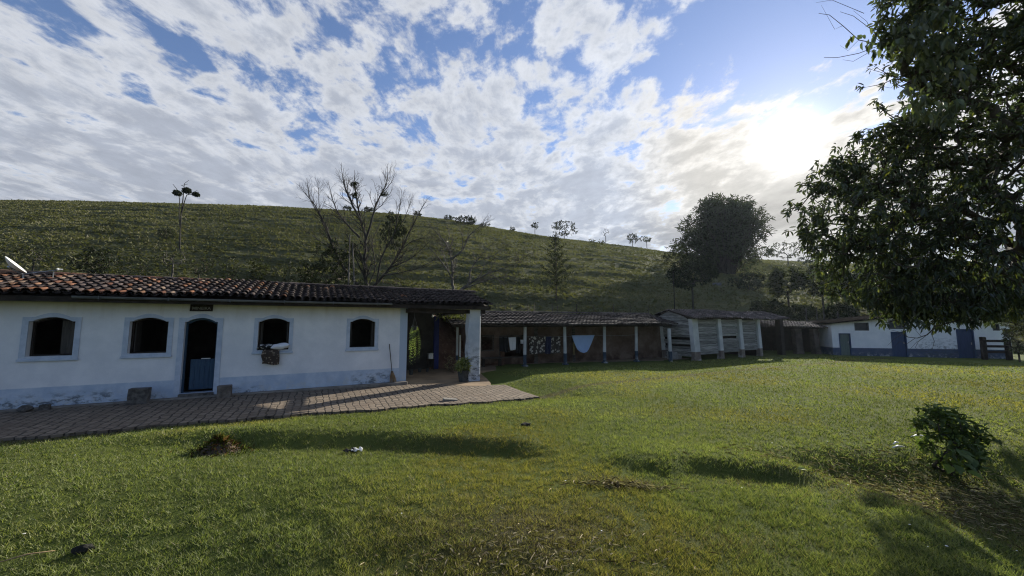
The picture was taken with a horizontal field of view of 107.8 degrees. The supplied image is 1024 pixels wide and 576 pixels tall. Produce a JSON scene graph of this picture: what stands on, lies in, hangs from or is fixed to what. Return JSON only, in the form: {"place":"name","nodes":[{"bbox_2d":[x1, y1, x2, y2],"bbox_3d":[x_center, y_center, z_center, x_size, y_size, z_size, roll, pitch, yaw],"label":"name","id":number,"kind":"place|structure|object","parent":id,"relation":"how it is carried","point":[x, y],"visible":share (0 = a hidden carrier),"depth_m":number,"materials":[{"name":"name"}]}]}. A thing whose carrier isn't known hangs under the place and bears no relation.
{"place":"outdoors","nodes":[
{"label":"outdoors","id":0,"kind":"place"},
{"bbox_2d":[429,315,504,368],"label":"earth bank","id":1,"kind":"structure","parent":0,"point":[447,339],"depth_m":19.99,"materials":[{"name":"brown soil"}]},
{"bbox_2d":[0,350,1023,575],"bbox_3d":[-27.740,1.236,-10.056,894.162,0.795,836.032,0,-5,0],"label":"lawn","id":2,"kind":"structure","parent":0,"point":[497,376],"depth_m":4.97,"materials":[{"name":"green plant"}]},
{"bbox_2d":[0,550,54,562],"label":"dry stalk","id":3,"kind":"object","parent":2,"relation":"on","point":[25,555],"visible":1,"depth_m":3.50,"materials":[{"name":"plant"}]},
{"bbox_2d":[70,544,95,554],"bbox_3d":[-4.116,2.515,3.606,0.186,0.098,0.107,2,-6,-16],"label":"dung clod","id":4,"kind":"object","parent":2,"relation":"on","point":[79,549],"visible":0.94,"depth_m":3.57,"materials":[{"name":"grey"}]},
{"bbox_2d":[161,431,259,458],"bbox_3d":[-5.106,2.684,6.469,1.524,0.388,0.994,0,-5,0],"label":"earth mound","id":5,"kind":"object","parent":2,"relation":"on","point":[218,444],"visible":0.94,"depth_m":6.39,"materials":[{"name":"soil"}]},
{"bbox_2d":[0,269,492,412],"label":"farmhouse","id":6,"kind":"object","parent":2,"relation":"on","point":[67,340],"visible":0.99,"depth_m":11.52,"materials":[{"name":"paint"}]},
{"bbox_2d":[5,256,62,277],"bbox_3d":[-13.567,-0.488,10.553,0.526,0.676,1.023,-2,-6,21],"label":"satellite dish","id":7,"kind":"object","parent":6,"relation":"attached to","point":[13,266],"visible":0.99,"depth_m":10.31,"materials":[{"name":"white metal"}]},
{"bbox_2d":[16,313,81,361],"bbox_3d":[-12.063,1.285,9.845,1.100,1.250,0.380,3,-6,-28],"label":"window","id":8,"kind":"structure","parent":6,"relation":"in","point":[71,329],"depth_m":9.80,"materials":[{"name":"white paint"}]},
{"bbox_2d":[120,314,173,358],"bbox_3d":[-10.458,1.380,10.858,1.090,1.250,0.670,3,-6,-28],"label":"window","id":9,"kind":"structure","parent":6,"relation":"in","point":[139,323],"depth_m":10.64,"materials":[{"name":"white paint"}]},
{"bbox_2d":[173,314,223,396],"bbox_3d":[-9.350,1.986,11.205,1.040,2.410,0.360,3,-6,-28],"label":"doorway","id":10,"kind":"structure","parent":6,"relation":"in","point":[204,372],"depth_m":11.19,"materials":[{"name":"blue paint"}]},
{"bbox_2d":[190,304,212,310],"bbox_3d":[-9.308,0.584,11.198,0.550,0.229,0.030,3,-6,-28],"label":"name sign","id":11,"kind":"object","parent":6,"relation":"attached to","point":[199,307],"visible":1,"depth_m":11.18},
{"bbox_2d":[261,349,279,364],"bbox_3d":[-7.741,2.205,11.992,0.496,0.503,0.451,3,-6,-28],"label":"blanket","id":12,"kind":"object","parent":6,"relation":"hanging from","point":[270,356],"visible":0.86,"depth_m":11.83,"materials":[{"name":"fabric"}]},
{"bbox_2d":[257,344,272,349],"bbox_3d":[-7.847,1.878,11.927,0.480,0.192,0.360,3,-6,-28],"label":"cushion","id":13,"kind":"object","parent":12,"relation":"on","point":[264,346],"visible":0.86,"depth_m":11.80,"materials":[{"name":"white fabric"}]},
{"bbox_2d":[271,343,289,349],"bbox_3d":[-7.486,1.885,12.073,0.540,0.212,0.340,-5,-2,-28],"label":"pillow","id":14,"kind":"object","parent":12,"relation":"on","point":[279,346],"visible":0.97,"depth_m":11.96,"materials":[{"name":"white fabric"}]},
{"bbox_2d":[252,315,293,354],"bbox_3d":[-7.800,1.513,12.265,1.110,1.250,0.670,3,-6,-28],"label":"window","id":15,"kind":"structure","parent":6,"relation":"in","point":[290,321],"depth_m":12.07,"materials":[{"name":"blue paint"}]},
{"bbox_2d":[345,316,378,351],"bbox_3d":[-5.438,1.631,13.515,1.100,1.250,0.670,3,-6,-28],"label":"window","id":16,"kind":"structure","parent":6,"relation":"in","point":[374,322],"depth_m":13.32,"materials":[{"name":"blue paint"}]},
{"bbox_2d":[389,344,396,381],"bbox_3d":[-4.335,2.732,13.553,0.311,1.385,0.119,1,-5,-8],"label":"broom","id":17,"kind":"object","parent":6,"relation":"on","point":[392,376],"visible":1,"depth_m":13.53,"materials":[{"name":"brown wood"}]},
{"bbox_2d":[408,317,420,364],"bbox_3d":[-3.874,1.795,14.905,0.476,2.478,0.514,0,-5,0],"label":"hanging fern","id":18,"kind":"object","parent":6,"relation":"hanging from","point":[413,328],"visible":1,"depth_m":14.84,"materials":[{"name":"plant"}]},
{"bbox_2d":[433,313,465,329],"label":"trailing plant","id":19,"kind":"object","parent":6,"relation":"hanging from","point":[450,316],"visible":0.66,"depth_m":18.35,"materials":[{"name":"green plant"}]},
{"bbox_2d":[0,384,538,440],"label":"brick path","id":20,"kind":"structure","parent":2,"relation":"on","point":[61,422],"depth_m":9.71,"materials":[{"name":"brick"}]},
{"bbox_2d":[16,405,33,411],"bbox_3d":[-11.983,2.980,9.180,0.276,0.195,0.209,3,-6,-28],"label":"loose stone","id":21,"kind":"object","parent":20,"relation":"on","point":[24,408],"visible":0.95,"depth_m":9.15,"materials":[{"name":"grey stone"}]},
{"bbox_2d":[38,404,50,410],"bbox_3d":[-11.692,3.004,9.344,0.173,0.174,0.152,3,-6,-28],"label":"loose stone","id":22,"kind":"object","parent":20,"relation":"on","point":[42,407],"visible":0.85,"depth_m":9.30,"materials":[{"name":"grey stone"}]},
{"bbox_2d":[126,387,151,404],"bbox_3d":[-10.102,2.927,10.118,0.430,0.425,0.303,3,-6,-28],"label":"stone block","id":23,"kind":"object","parent":20,"relation":"on","point":[138,396],"depth_m":10.02,"materials":[{"name":"grey stone"}]},
{"bbox_2d":[216,384,231,397],"bbox_3d":[-8.471,3.046,11.001,0.361,0.348,0.304,3,-6,-28],"label":"stone block","id":24,"kind":"object","parent":20,"relation":"on","point":[224,391],"depth_m":10.89,"materials":[{"name":"grey stone"}]},
{"bbox_2d":[443,397,457,401],"bbox_3d":[-1.841,3.350,11.082,0.456,0.135,0.195,10,-3,-22],"label":"kerb stone","id":25,"kind":"object","parent":20,"relation":"on","point":[449,399],"visible":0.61,"depth_m":11.03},
{"bbox_2d":[348,235,349,284],"bbox_3d":[-8.906,0.739,20.220,0.143,7.388,0.104,0,-5,0],"label":"dead pole","id":26,"kind":"object","parent":2,"relation":"on","point":[349,261],"visible":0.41,"depth_m":20.39,"materials":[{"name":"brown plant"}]},
{"bbox_2d":[343,447,362,452],"bbox_3d":[-2.693,2.739,6.319,0.308,0.064,0.134,2,-6,-17],"label":"rag","id":27,"kind":"object","parent":2,"relation":"on","point":[346,450],"visible":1,"depth_m":6.30,"materials":[{"name":"fabric"}]},
{"bbox_2d":[352,243,354,284],"bbox_3d":[-8.509,0.968,20.198,0.576,6.955,0.104,0,-5,0],"label":"dead pole","id":28,"kind":"object","parent":2,"relation":"on","point":[353,265],"visible":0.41,"depth_m":20.37,"materials":[{"name":"grey wood"}]},
{"bbox_2d":[296,161,440,285],"bbox_3d":[-8.582,-1.709,21.622,8.655,12.453,3.400,0,-5,0],"label":"bare tree","id":29,"kind":"object","parent":2,"relation":"on","point":[365,272],"visible":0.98,"depth_m":21.91,"materials":[{"name":"brown plant"}]},
{"bbox_2d":[406,369,490,385],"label":"porch floor","id":30,"kind":"structure","parent":2,"relation":"on","point":[440,376],"depth_m":15.21,"materials":[{"name":"concrete"}]},
{"bbox_2d":[454,356,471,381],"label":"potted plant","id":31,"kind":"object","parent":30,"relation":"on","point":[463,369],"visible":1,"depth_m":14.49,"materials":[{"name":"green plant"}]},
{"bbox_3d":[-4.022,3.749,18.389,0.360,0.516,0.360,3,-6,-28],"label":"stand","id":32,"kind":"object","parent":30,"relation":"on","visible":0},
{"bbox_2d":[428,353,433,358],"bbox_3d":[-4.022,3.356,18.426,0.240,0.270,0.220,3,-6,-28],"label":"storage box","id":33,"kind":"object","parent":32,"relation":"on","point":[430,355],"visible":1,"depth_m":18.34,"materials":[{"name":"white plastic"}]},
{"bbox_2d":[444,356,453,370],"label":"weed","id":34,"kind":"object","parent":2,"relation":"on","point":[448,366],"visible":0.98,"depth_m":17.70,"materials":[{"name":"green plant"}]},
{"bbox_2d":[420,214,519,306],"bbox_3d":[-2.679,-0.069,22.991,6.406,9.582,2.311,0,-5,0],"label":"bare tree","id":35,"kind":"object","parent":2,"relation":"on","point":[448,248],"visible":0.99,"depth_m":23.27,"materials":[{"name":"brown plant"}]},
{"bbox_2d":[361,507,721,575],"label":"straw litter","id":36,"kind":"object","parent":2,"relation":"on","point":[529,547],"visible":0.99,"depth_m":3.03,"materials":[{"name":"brown plant"}]},
{"bbox_2d":[448,358,688,372],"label":"shed platform","id":37,"kind":"structure","parent":2,"relation":"on","point":[487,368],"depth_m":21.51,"materials":[{"name":"grey concrete"}]},
{"bbox_2d":[481,357,502,366],"bbox_3d":[-1.038,3.808,19.197,1.098,0.462,0.400,2,-6,-21],"label":"bench","id":38,"kind":"object","parent":37,"relation":"on","point":[498,358],"visible":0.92,"depth_m":19.20,"materials":[{"name":"brown wood"}]},
{"bbox_2d":[440,311,677,366],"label":"long shed","id":39,"kind":"structure","parent":37,"relation":"on","point":[641,338],"depth_m":21.31,"materials":[{"name":"tile"}]},
{"label":"clothes line","id":40,"kind":"object","parent":39,"relation":"attached to","visible":0},
{"bbox_2d":[499,337,507,351],"bbox_3d":[-0.441,2.910,19.302,0.475,0.802,0.099,2,-6,-21],"label":"black cloth","id":41,"kind":"object","parent":40,"relation":"hanging from","point":[503,344],"visible":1,"depth_m":19.30,"materials":[{"name":"black fabric"}]},
{"bbox_2d":[509,337,515,349],"bbox_3d":[0.013,2.901,19.429,0.420,0.685,0.068,2,-6,-21],"label":"white shirt","id":42,"kind":"object","parent":40,"relation":"hanging from","point":[512,342],"visible":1,"depth_m":19.43,"materials":[{"name":"fabric"}]},
{"bbox_2d":[516,337,520,352],"bbox_3d":[0.335,2.998,19.601,0.243,0.867,0.098,2,-6,-21],"label":"black cloth","id":43,"kind":"object","parent":40,"relation":"hanging from","point":[518,349],"visible":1,"depth_m":19.60,"materials":[{"name":"black fabric"}]},
{"bbox_2d":[529,337,544,353],"bbox_3d":[1.356,3.064,19.998,0.966,0.934,0.099,2,-6,-21],"label":"flowered sheet","id":44,"kind":"object","parent":40,"relation":"hanging from","point":[536,345],"visible":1,"depth_m":19.99,"materials":[{"name":"fabric"}]},
{"bbox_2d":[545,337,550,353],"bbox_3d":[1.964,3.096,20.203,0.367,0.936,0.098,2,-6,-21],"label":"navy towel","id":45,"kind":"object","parent":40,"relation":"hanging from","point":[548,346],"visible":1,"depth_m":20.21,"materials":[{"name":"fabric"}]},
{"bbox_2d":[551,337,560,353],"bbox_3d":[2.401,3.114,20.407,0.558,0.923,0.099,2,-6,-21],"label":"flowered sheet","id":46,"kind":"object","parent":40,"relation":"hanging from","point":[555,345],"visible":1,"depth_m":20.39,"materials":[{"name":"fabric"}]},
{"bbox_2d":[572,335,593,352],"bbox_3d":[4.030,3.157,21.057,1.510,0.995,0.095,2,-6,-21],"label":"blue sheet","id":47,"kind":"object","parent":40,"relation":"hanging from","point":[582,343],"visible":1,"depth_m":21.04,"materials":[{"name":"fabric"}]},
{"bbox_2d":[667,351,681,358],"bbox_3d":[10.139,4.196,23.282,0.860,0.472,0.415,2,-6,-21],"label":"crate","id":48,"kind":"object","parent":37,"relation":"on","point":[675,355],"visible":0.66,"depth_m":23.10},
{"bbox_2d":[537,476,698,492],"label":"straw litter","id":49,"kind":"object","parent":2,"relation":"on","point":[610,482],"visible":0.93,"depth_m":4.42,"materials":[{"name":"brown plant"}]},
{"bbox_2d":[660,326,666,357],"bbox_3d":[9.712,3.528,24.063,0.419,2.232,0.260,0,-5,0],"label":"leaning post","id":50,"kind":"object","parent":2,"relation":"on","point":[664,355],"visible":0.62,"depth_m":23.93,"materials":[{"name":"grey wood"}]},
{"bbox_2d":[667,329,672,361],"bbox_3d":[9.204,3.398,21.756,0.212,2.059,0.160,0,-5,0],"label":"leaning post","id":51,"kind":"object","parent":2,"relation":"on","point":[670,358],"visible":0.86,"depth_m":21.71,"materials":[{"name":"white paint"}]},
{"bbox_2d":[654,309,789,360],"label":"plank barn","id":52,"kind":"structure","parent":2,"relation":"on","point":[696,334],"depth_m":23.89,"materials":[{"name":"wood"}]},
{"bbox_2d":[760,320,827,353],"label":"open shed","id":53,"kind":"structure","parent":2,"relation":"on","point":[801,337],"depth_m":28.17,"materials":[{"name":"wood"}]},
{"bbox_2d":[683,435,1023,549],"bbox_3d":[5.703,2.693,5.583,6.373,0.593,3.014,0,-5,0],"label":"grass","id":54,"kind":"structure","parent":2,"relation":"on","point":[885,487],"depth_m":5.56,"materials":[{"name":"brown plant"}]},
{"bbox_2d":[781,0,1023,350],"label":"leafy tree","id":55,"kind":"object","parent":2,"relation":"on","point":[994,292],"visible":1,"depth_m":8.84,"materials":[{"name":"green plant"}]},
{"bbox_2d":[806,314,1012,358],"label":"white outbuilding","id":56,"kind":"structure","parent":2,"relation":"on","point":[859,336],"depth_m":26.06,"materials":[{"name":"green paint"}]},
{"bbox_2d":[839,333,851,355],"bbox_3d":[23.931,4.095,26.837,0.707,1.664,0.135,-1,-6,15],"label":"door","id":57,"kind":"structure","parent":56,"relation":"in","point":[844,338],"depth_m":26.84,"materials":[{"name":"green paint"}]},
{"bbox_2d":[854,323,868,330],"bbox_3d":[24.967,2.766,26.719,0.855,0.568,0.180,-1,-6,15],"label":"window","id":58,"kind":"structure","parent":56,"relation":"in","point":[858,326],"depth_m":26.71,"materials":[{"name":"grey glass"}]},
{"bbox_2d":[888,320,905,328],"bbox_3d":[26.976,2.565,26.213,0.974,0.632,0.180,-1,-6,15],"label":"window","id":59,"kind":"structure","parent":56,"relation":"in","point":[891,324],"depth_m":26.23,"materials":[{"name":"grey glass"}]},
{"bbox_2d":[891,332,907,356],"bbox_3d":[26.994,3.954,26.049,0.878,1.797,0.135,-1,-6,15],"label":"door","id":60,"kind":"structure","parent":56,"relation":"in","point":[901,349],"depth_m":26.04,"materials":[{"name":"wood"}]},
{"bbox_2d":[956,329,976,357],"bbox_3d":[30.525,3.768,25.139,0.930,1.996,0.135,-1,-6,15],"label":"door","id":61,"kind":"structure","parent":56,"relation":"in","point":[965,340],"depth_m":25.14,"materials":[{"name":"wood"}]},
{"bbox_2d":[993,324,999,330],"bbox_3d":[32.141,2.609,24.855,0.356,0.458,0.180,-1,-6,15],"label":"window","id":62,"kind":"structure","parent":56,"relation":"in","point":[997,328],"depth_m":24.81,"materials":[{"name":"grey glass"}]},
{"bbox_2d":[907,403,1001,479],"bbox_3d":[6.785,2.373,5.803,1.138,1.157,0.965,3,-6,-28],"label":"lawn bush","id":63,"kind":"object","parent":2,"relation":"on","point":[974,453],"visible":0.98,"depth_m":5.71,"materials":[{"name":"green plant"}]},
{"bbox_2d":[979,337,1012,359],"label":"rail gate","id":64,"kind":"structure","parent":2,"relation":"on","point":[983,341],"depth_m":23.86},
{"bbox_2d":[999,316,1023,361],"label":"shrub","id":65,"kind":"object","parent":2,"relation":"on","point":[1009,336],"visible":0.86,"depth_m":22.52,"materials":[{"name":"green plant"}]},
{"bbox_2d":[0,199,1023,350],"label":"hill","id":66,"kind":"structure","parent":0,"point":[436,267],"depth_m":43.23,"materials":[{"name":"green plant"}]},
{"bbox_2d":[13,245,55,270],"bbox_3d":[-34.830,-1.945,27.266,2.296,2.654,1.772,-1,-6,15],"label":"tree","id":67,"kind":"object","parent":66,"relation":"on","point":[32,254],"visible":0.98,"depth_m":27.22,"materials":[{"name":"green plant"}]},
{"bbox_2d":[67,245,120,273],"bbox_3d":[-31.968,-1.960,28.733,2.983,2.584,2.728,0,-5,0],"label":"shrub","id":68,"kind":"object","parent":66,"relation":"on","point":[103,268],"visible":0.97,"depth_m":28.41,"materials":[{"name":"green plant"}]},
{"bbox_2d":[117,259,153,275],"bbox_3d":[-29.576,-1.442,29.186,2.119,1.807,1.960,2,-6,-19],"label":"shrub","id":69,"kind":"object","parent":66,"relation":"on","point":[131,269],"visible":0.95,"depth_m":29.10,"materials":[{"name":"green plant"}]},
{"bbox_2d":[157,227,175,239],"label":"shrub","id":70,"kind":"object","parent":66,"relation":"on","point":[164,231],"visible":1,"depth_m":41.74,"materials":[{"name":"green plant"}]},
{"bbox_2d":[155,240,193,276],"bbox_3d":[-26.978,-2.212,29.756,2.410,3.354,2.068,0,-5,0],"label":"tree","id":71,"kind":"object","parent":66,"relation":"on","point":[170,263],"visible":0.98,"depth_m":29.74,"materials":[{"name":"green plant"}]},
{"bbox_2d":[171,180,200,249],"bbox_3d":[-33.631,-7.525,38.294,2.865,7.288,0.980,0,-5,0],"label":"candelabra tree","id":72,"kind":"object","parent":66,"relation":"on","point":[185,190],"visible":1,"depth_m":38.31,"materials":[{"name":"green plant"}]},
{"bbox_2d":[186,254,215,277],"bbox_3d":[-25.316,-1.651,30.291,1.990,2.433,1.859,0,-5,0],"label":"shrub","id":73,"kind":"object","parent":66,"relation":"on","point":[197,268],"visible":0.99,"depth_m":30.36,"materials":[{"name":"green plant"}]},
{"bbox_2d":[219,262,242,279],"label":"shrub","id":74,"kind":"object","parent":66,"relation":"on","point":[223,265],"visible":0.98,"depth_m":30.97,"materials":[{"name":"green plant"}]},
{"bbox_2d":[247,257,269,280],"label":"shrub","id":75,"kind":"object","parent":66,"relation":"on","point":[260,273],"visible":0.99,"depth_m":31.80,"materials":[{"name":"green plant"}]},
{"bbox_2d":[282,259,319,286],"bbox_3d":[-12.374,1.261,21.831,2.421,6.044,2.118,0,-5,0],"label":"shrub","id":76,"kind":"object","parent":66,"relation":"on","point":[285,280],"visible":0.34,"depth_m":21.87,"materials":[{"name":"green plant"}]},
{"bbox_2d":[297,238,367,289],"bbox_3d":[-10.049,0.784,20.956,3.835,7.368,3.061,0,-5,0],"label":"shrub","id":77,"kind":"object","parent":66,"relation":"on","point":[333,270],"visible":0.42,"depth_m":20.71,"materials":[{"name":"green plant"}]},
{"bbox_2d":[364,206,373,211],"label":"shrub","id":78,"kind":"object","parent":66,"relation":"on","point":[368,209],"visible":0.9,"depth_m":93.91,"materials":[{"name":"green plant"}]},
{"bbox_2d":[374,254,412,287],"bbox_3d":[-7.101,1.143,22.445,2.553,6.562,2.130,0,-5,0],"label":"shrub","id":79,"kind":"object","parent":66,"relation":"on","point":[382,271],"visible":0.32,"depth_m":22.67,"materials":[{"name":"green plant"}]},
{"bbox_2d":[444,215,453,219],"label":"shrub","id":80,"kind":"object","parent":66,"relation":"on","point":[447,217],"visible":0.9,"depth_m":95.53,"materials":[{"name":"green plant"}]},
{"bbox_2d":[453,215,476,224],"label":"thicket","id":81,"kind":"object","parent":66,"relation":"on","point":[469,221],"visible":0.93,"depth_m":85.89,"materials":[{"name":"green plant"}]},
{"bbox_2d":[501,246,541,264],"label":"shrub","id":82,"kind":"object","parent":66,"relation":"on","point":[515,260],"visible":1,"depth_m":48.87,"materials":[{"name":"green plant"}]},
{"bbox_2d":[540,233,574,301],"bbox_3d":[4.374,-2.075,37.664,3.711,7.021,2.886,2,-6,-22],"label":"young pine","id":83,"kind":"object","parent":66,"relation":"on","point":[555,255],"visible":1,"depth_m":37.56,"materials":[{"name":"green plant"}]},
{"bbox_2d":[552,220,577,238],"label":"tree","id":84,"kind":"object","parent":66,"relation":"on","point":[561,226],"visible":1,"depth_m":99.91,"materials":[{"name":"green plant"}]},
{"bbox_2d":[627,233,642,245],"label":"tree","id":85,"kind":"object","parent":66,"relation":"on","point":[634,236],"visible":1,"depth_m":111.93,"materials":[{"name":"green plant"}]},
{"bbox_2d":[643,236,651,244],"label":"tree","id":86,"kind":"object","parent":66,"relation":"on","point":[648,240],"visible":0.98,"depth_m":114.30,"materials":[{"name":"green plant"}]},
{"bbox_2d":[662,248,691,264],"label":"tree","id":87,"kind":"object","parent":66,"relation":"on","point":[667,257],"visible":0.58,"depth_m":73.28,"materials":[{"name":"green plant"}]},
{"bbox_2d":[665,258,718,308],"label":"tree","id":88,"kind":"object","parent":66,"relation":"on","point":[703,270],"visible":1,"depth_m":41.26,"materials":[{"name":"green plant"}]},
{"bbox_2d":[669,191,776,275],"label":"tree","id":89,"kind":"object","parent":66,"relation":"on","point":[723,239],"visible":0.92,"depth_m":68.74,"materials":[{"name":"green plant"}]},
{"bbox_2d":[727,271,769,290],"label":"shrub","id":90,"kind":"object","parent":66,"relation":"on","point":[757,280],"visible":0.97,"depth_m":54.60,"materials":[{"name":"green plant"}]},
{"bbox_2d":[747,246,774,260],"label":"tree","id":91,"kind":"object","parent":66,"relation":"on","point":[761,248],"visible":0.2,"depth_m":96.29,"materials":[{"name":"green plant"}]},
{"bbox_2d":[750,298,787,314],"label":"shrub","id":92,"kind":"object","parent":66,"relation":"on","point":[770,305],"visible":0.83,"depth_m":41.99,"materials":[{"name":"green plant"}]},
{"bbox_2d":[763,265,808,307],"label":"tree","id":93,"kind":"object","parent":66,"relation":"on","point":[776,275],"visible":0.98,"depth_m":43.17,"materials":[{"name":"green plant"}]},
{"bbox_2d":[771,242,803,264],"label":"tree","id":94,"kind":"object","parent":66,"relation":"on","point":[782,249],"visible":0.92,"depth_m":97.86,"materials":[{"name":"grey plant"}]},
{"bbox_2d":[781,302,820,320],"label":"shrub","id":95,"kind":"object","parent":66,"relation":"on","point":[811,311],"visible":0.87,"depth_m":41.61,"materials":[{"name":"green plant"}]},
{"bbox_2d":[797,254,820,263],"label":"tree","id":96,"kind":"object","parent":66,"relation":"on","point":[803,257],"visible":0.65,"depth_m":100.82,"materials":[{"name":"green plant"}]},
{"bbox_2d":[800,263,842,306],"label":"tree","id":97,"kind":"object","parent":66,"relation":"on","point":[813,287],"visible":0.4,"depth_m":43.77,"materials":[{"name":"green plant"}]},
{"bbox_2d":[819,302,860,318],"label":"shrub","id":98,"kind":"object","parent":66,"relation":"on","point":[849,310],"visible":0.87,"depth_m":41.64,"materials":[{"name":"green plant"}]},
{"bbox_2d":[836,270,878,313],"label":"tree","id":99,"kind":"object","parent":66,"relation":"on","point":[845,281],"visible":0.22,"depth_m":43.72,"materials":[{"name":"green plant"}]},
{"bbox_2d":[925,269,985,292],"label":"tree","id":100,"kind":"object","parent":66,"relation":"on","point":[952,289],"visible":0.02,"depth_m":43.84,"materials":[{"name":"green plant"}]},
{"bbox_2d":[0,0,1023,265],"label":"sky","id":101,"kind":"structure","parent":0,"point":[618,116],"materials":[{"name":"blue"}]}
]}

